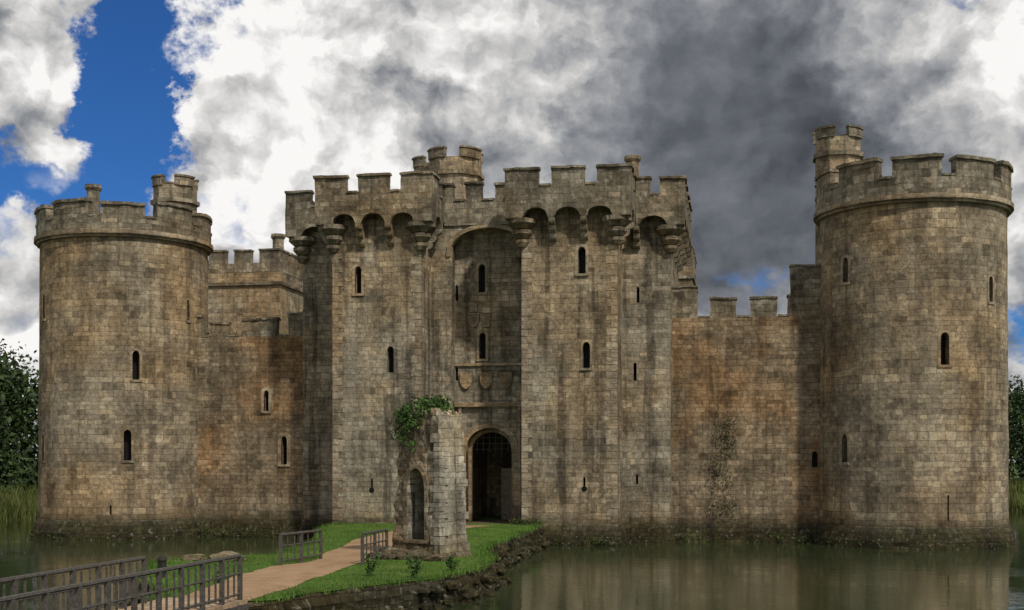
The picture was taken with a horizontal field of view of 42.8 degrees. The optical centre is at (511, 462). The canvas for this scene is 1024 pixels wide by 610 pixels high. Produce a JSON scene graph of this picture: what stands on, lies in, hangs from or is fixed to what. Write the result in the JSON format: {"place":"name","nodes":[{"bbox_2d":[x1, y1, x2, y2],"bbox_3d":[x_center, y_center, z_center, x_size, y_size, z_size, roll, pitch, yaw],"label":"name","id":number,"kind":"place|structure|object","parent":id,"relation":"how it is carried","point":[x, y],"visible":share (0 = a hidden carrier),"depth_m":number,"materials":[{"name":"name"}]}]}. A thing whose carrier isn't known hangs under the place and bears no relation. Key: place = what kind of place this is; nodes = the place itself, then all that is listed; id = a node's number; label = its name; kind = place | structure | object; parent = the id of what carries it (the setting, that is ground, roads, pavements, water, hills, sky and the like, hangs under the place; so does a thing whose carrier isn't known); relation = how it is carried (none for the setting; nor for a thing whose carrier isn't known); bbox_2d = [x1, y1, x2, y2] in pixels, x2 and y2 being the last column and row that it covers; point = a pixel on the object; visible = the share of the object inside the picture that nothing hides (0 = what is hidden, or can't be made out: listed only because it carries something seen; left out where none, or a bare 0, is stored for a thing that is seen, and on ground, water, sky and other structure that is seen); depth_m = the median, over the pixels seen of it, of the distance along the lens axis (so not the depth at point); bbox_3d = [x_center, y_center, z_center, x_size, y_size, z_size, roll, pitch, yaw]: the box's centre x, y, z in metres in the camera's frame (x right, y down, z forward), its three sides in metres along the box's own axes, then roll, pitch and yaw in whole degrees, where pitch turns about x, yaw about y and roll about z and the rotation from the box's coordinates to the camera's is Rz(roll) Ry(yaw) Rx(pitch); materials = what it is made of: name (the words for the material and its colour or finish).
{"place":"outdoors","nodes":[
{"label":"outdoors","id":0,"kind":"place"},
{"bbox_2d":[127,523,551,609],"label":"causeway island","id":1,"kind":"structure","parent":0,"point":[445,593],"depth_m":37.23,"materials":[{"name":"plant"}]},
{"bbox_2d":[0,554,248,609],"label":"footbridge","id":2,"kind":"object","parent":1,"relation":"on","point":[73,589],"visible":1,"depth_m":25.92,"materials":[{"name":"grey wood"}]},
{"bbox_2d":[157,555,166,577],"bbox_3d":[-9.737,2.940,36.343,0.300,0.720,0.292,0,0,10],"label":"bollard","id":3,"kind":"object","parent":1,"relation":"on","point":[162,561],"visible":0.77,"depth_m":36.24,"materials":[{"name":"metal"}]},
{"bbox_2d":[181,551,247,560],"bbox_3d":[-9.693,3.111,42.424,2.066,0.489,1.053,0,0,10],"label":"rock outcrop","id":4,"kind":"object","parent":1,"relation":"on","point":[192,557],"visible":0.41,"depth_m":42.16,"materials":[{"name":"stone"}]},
{"bbox_2d":[279,529,321,564],"bbox_3d":[-6.743,2.859,41.806,0.098,1.329,3.114,0,0,16],"label":"path railing","id":5,"kind":"object","parent":1,"relation":"on","point":[301,543],"visible":0.88,"depth_m":41.76,"materials":[{"name":"grey wood"}]},
{"bbox_2d":[184,525,485,600],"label":"footpath","id":6,"kind":"structure","parent":1,"relation":"on","point":[261,582],"depth_m":37.87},
{"bbox_2d":[134,520,542,602],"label":"grass","id":7,"kind":"structure","parent":1,"relation":"on","point":[482,547],"depth_m":40.03,"materials":[{"name":"green plant"}]},
{"bbox_2d":[362,549,380,574],"bbox_3d":[-4.001,2.818,36.762,0.504,0.788,0.678,0,0,-28],"label":"weed plant","id":8,"kind":"object","parent":1,"relation":"on","point":[368,568],"visible":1,"depth_m":36.65,"materials":[{"name":"green plant"}]},
{"bbox_2d":[361,528,387,564],"bbox_3d":[-4.377,2.826,41.693,0.090,1.327,2.890,0,0,10],"label":"path railing","id":9,"kind":"object","parent":1,"relation":"on","point":[375,541],"visible":0.76,"depth_m":41.65,"materials":[{"name":"grey wood"}]},
{"bbox_2d":[405,552,421,571],"bbox_3d":[-2.860,2.888,37.689,0.502,0.628,0.572,0,0,10],"label":"weed plant","id":10,"kind":"object","parent":1,"relation":"on","point":[409,559],"visible":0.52,"depth_m":37.63,"materials":[{"name":"green plant"}]},
{"bbox_2d":[409,557,422,577],"bbox_3d":[-2.647,2.935,36.264,0.387,0.645,0.479,0,0,10],"label":"weed plant","id":11,"kind":"object","parent":1,"relation":"on","point":[417,564],"visible":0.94,"depth_m":36.20,"materials":[{"name":"green plant"}]},
{"bbox_2d":[367,406,472,561],"bbox_3d":[-2.950,0.755,43.961,3.087,5.391,3.380,0,0,21],"label":"barbican ruin","id":12,"kind":"object","parent":1,"relation":"on","point":[431,515],"visible":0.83,"depth_m":43.75,"materials":[{"name":"stone"}]},
{"bbox_2d":[386,391,455,452],"bbox_3d":[-3.029,-1.348,44.494,2.429,2.132,2.249,0,0,10],"label":"ivy","id":13,"kind":"object","parent":12,"relation":"attached to","point":[404,414],"visible":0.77,"depth_m":44.08,"materials":[{"name":"green plant"}]},
{"bbox_2d":[444,555,459,570],"bbox_3d":[-1.770,2.996,38.476,0.419,0.558,0.532,0,0,41],"label":"weed plant","id":14,"kind":"object","parent":1,"relation":"on","point":[450,559],"visible":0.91,"depth_m":38.42,"materials":[{"name":"green plant"}]},
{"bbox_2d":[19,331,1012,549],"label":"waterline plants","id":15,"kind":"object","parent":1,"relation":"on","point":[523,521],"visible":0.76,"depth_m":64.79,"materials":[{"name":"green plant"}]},
{"bbox_2d":[478,516,500,518],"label":"courtyard","id":16,"kind":"structure","parent":0,"point":[488,517],"depth_m":69.97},
{"bbox_2d":[31,198,213,539],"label":"corner tower","id":17,"kind":"structure","parent":16,"relation":"on","point":[123,294],"depth_m":67.94,"materials":[{"name":"stone"}]},
{"bbox_2d":[84,184,101,213],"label":"chimney stack","id":18,"kind":"object","parent":17,"relation":"on","point":[93,191],"visible":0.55,"depth_m":70.41,"materials":[{"name":"stone"}]},
{"bbox_2d":[150,173,199,216],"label":"stair turret","id":19,"kind":"object","parent":17,"relation":"on","point":[181,189],"visible":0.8,"depth_m":72.23,"materials":[{"name":"stone"}]},
{"bbox_2d":[208,248,302,335],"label":"wall tower","id":20,"kind":"structure","parent":16,"relation":"on","point":[270,283],"depth_m":88.69,"materials":[{"name":"stone"}]},
{"bbox_2d":[271,233,285,248],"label":"chimney stack","id":21,"kind":"object","parent":20,"relation":"on","point":[277,240],"visible":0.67,"depth_m":89.09,"materials":[{"name":"stone"}]},
{"bbox_2d":[284,163,691,545],"bbox_3d":[-1.260,-4.640,68.392,20.819,19.304,13.272,0,0,10],"label":"gatehouse","id":22,"kind":"object","parent":16,"relation":"on","point":[522,319],"visible":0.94,"depth_m":64.87,"materials":[{"name":"stone"}]},
{"bbox_2d":[412,155,428,171],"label":"chimney stack","id":23,"kind":"object","parent":22,"relation":"on","point":[420,163],"visible":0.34,"depth_m":72.50,"materials":[{"name":"stone"}]},
{"bbox_2d":[427,145,484,198],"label":"stair turret","id":24,"kind":"object","parent":22,"relation":"on","point":[463,167],"visible":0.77,"depth_m":70.86,"materials":[{"name":"stone"}]},
{"bbox_2d":[624,155,640,175],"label":"chimney stack","id":25,"kind":"object","parent":22,"relation":"on","point":[634,160],"visible":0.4,"depth_m":69.75,"materials":[{"name":"stone"}]},
{"bbox_2d":[678,245,697,291],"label":"postern tower","id":26,"kind":"structure","parent":16,"relation":"on","point":[687,275],"depth_m":102.30,"materials":[{"name":"stone"}]},
{"bbox_2d":[812,154,1016,549],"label":"corner tower","id":27,"kind":"structure","parent":16,"relation":"on","point":[914,414],"depth_m":60.72,"materials":[{"name":"stone"}]},
{"bbox_2d":[812,124,863,263],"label":"stair turret","id":28,"kind":"object","parent":27,"relation":"on","point":[832,150],"visible":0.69,"depth_m":66.39,"materials":[{"name":"stone"}]},
{"bbox_2d":[0,510,1023,609],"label":"moat water","id":29,"kind":"structure","parent":0,"point":[715,576],"depth_m":47.02,"materials":[{"name":"green liquid"}]},
{"bbox_2d":[197,336,302,519],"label":"wall","id":30,"kind":"structure","parent":29,"relation":"in","point":[241,475],"depth_m":70.12,"materials":[{"name":"brown stone"}]},
{"bbox_2d":[197,312,302,337],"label":"coping","id":31,"kind":"object","parent":30,"relation":"on","point":[245,318],"visible":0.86,"depth_m":70.14,"materials":[{"name":"stone"}]},
{"bbox_2d":[197,314,302,337],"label":"merlons","id":32,"kind":"object","parent":31,"relation":"on","point":[261,327],"visible":0.8,"depth_m":70.08,"materials":[{"name":"stone"}]},
{"bbox_2d":[261,387,290,466],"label":"windows","id":33,"kind":"structure","parent":30,"relation":"attached to","point":[287,445],"depth_m":69.80,"materials":[{"name":"stone"}]},
{"bbox_2d":[199,519,301,537],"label":"footing","id":34,"kind":"object","parent":29,"relation":"in","point":[286,526],"visible":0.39,"depth_m":69.96,"materials":[{"name":"stone"}]},
{"bbox_2d":[671,316,819,523],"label":"wall","id":35,"kind":"structure","parent":29,"relation":"in","point":[760,376],"depth_m":65.55,"materials":[{"name":"brown stone"}]},
{"bbox_2d":[700,405,740,522],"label":"wall vine","id":36,"kind":"object","parent":35,"relation":"attached to","point":[724,464],"depth_m":65.64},
{"bbox_2d":[671,264,820,317],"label":"coping","id":37,"kind":"object","parent":35,"relation":"on","point":[733,297],"visible":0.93,"depth_m":65.56,"materials":[{"name":"stone"}]},
{"bbox_2d":[671,266,820,317],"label":"merlons","id":38,"kind":"object","parent":35,"relation":"on","point":[804,284],"visible":0.91,"depth_m":65.36,"materials":[{"name":"stone"}]},
{"bbox_2d":[812,452,816,466],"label":"window","id":39,"kind":"structure","parent":35,"relation":"attached to","point":[814,459],"depth_m":65.45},
{"bbox_2d":[673,523,817,542],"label":"footing","id":40,"kind":"object","parent":29,"relation":"in","point":[723,532],"visible":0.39,"depth_m":65.42,"materials":[{"name":"stone"}]},
{"bbox_2d":[0,464,1023,493],"bbox_3d":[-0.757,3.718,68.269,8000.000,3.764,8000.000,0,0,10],"label":"ground","id":41,"kind":"structure","parent":0,"point":[1011,480],"depth_m":146.83,"materials":[{"name":"green plant"}]},
{"bbox_2d":[0,338,1023,493],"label":"distant trees","id":42,"kind":"object","parent":41,"relation":"on","point":[17,409],"visible":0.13,"depth_m":107.82,"materials":[{"name":"green plant"}]},
{"bbox_2d":[0,474,1023,521],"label":"reeds","id":43,"kind":"object","parent":41,"relation":"on","point":[18,504],"visible":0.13,"depth_m":94.86,"materials":[{"name":"green plant"}]},
{"bbox_2d":[0,0,1023,462],"label":"sky","id":44,"kind":"structure","parent":0,"point":[253,101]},
{"bbox_2d":[786,293,789,315],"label":"corner tower","id":45,"kind":"structure","parent":0,"point":[788,305],"depth_m":106.04,"materials":[{"name":"stone"}]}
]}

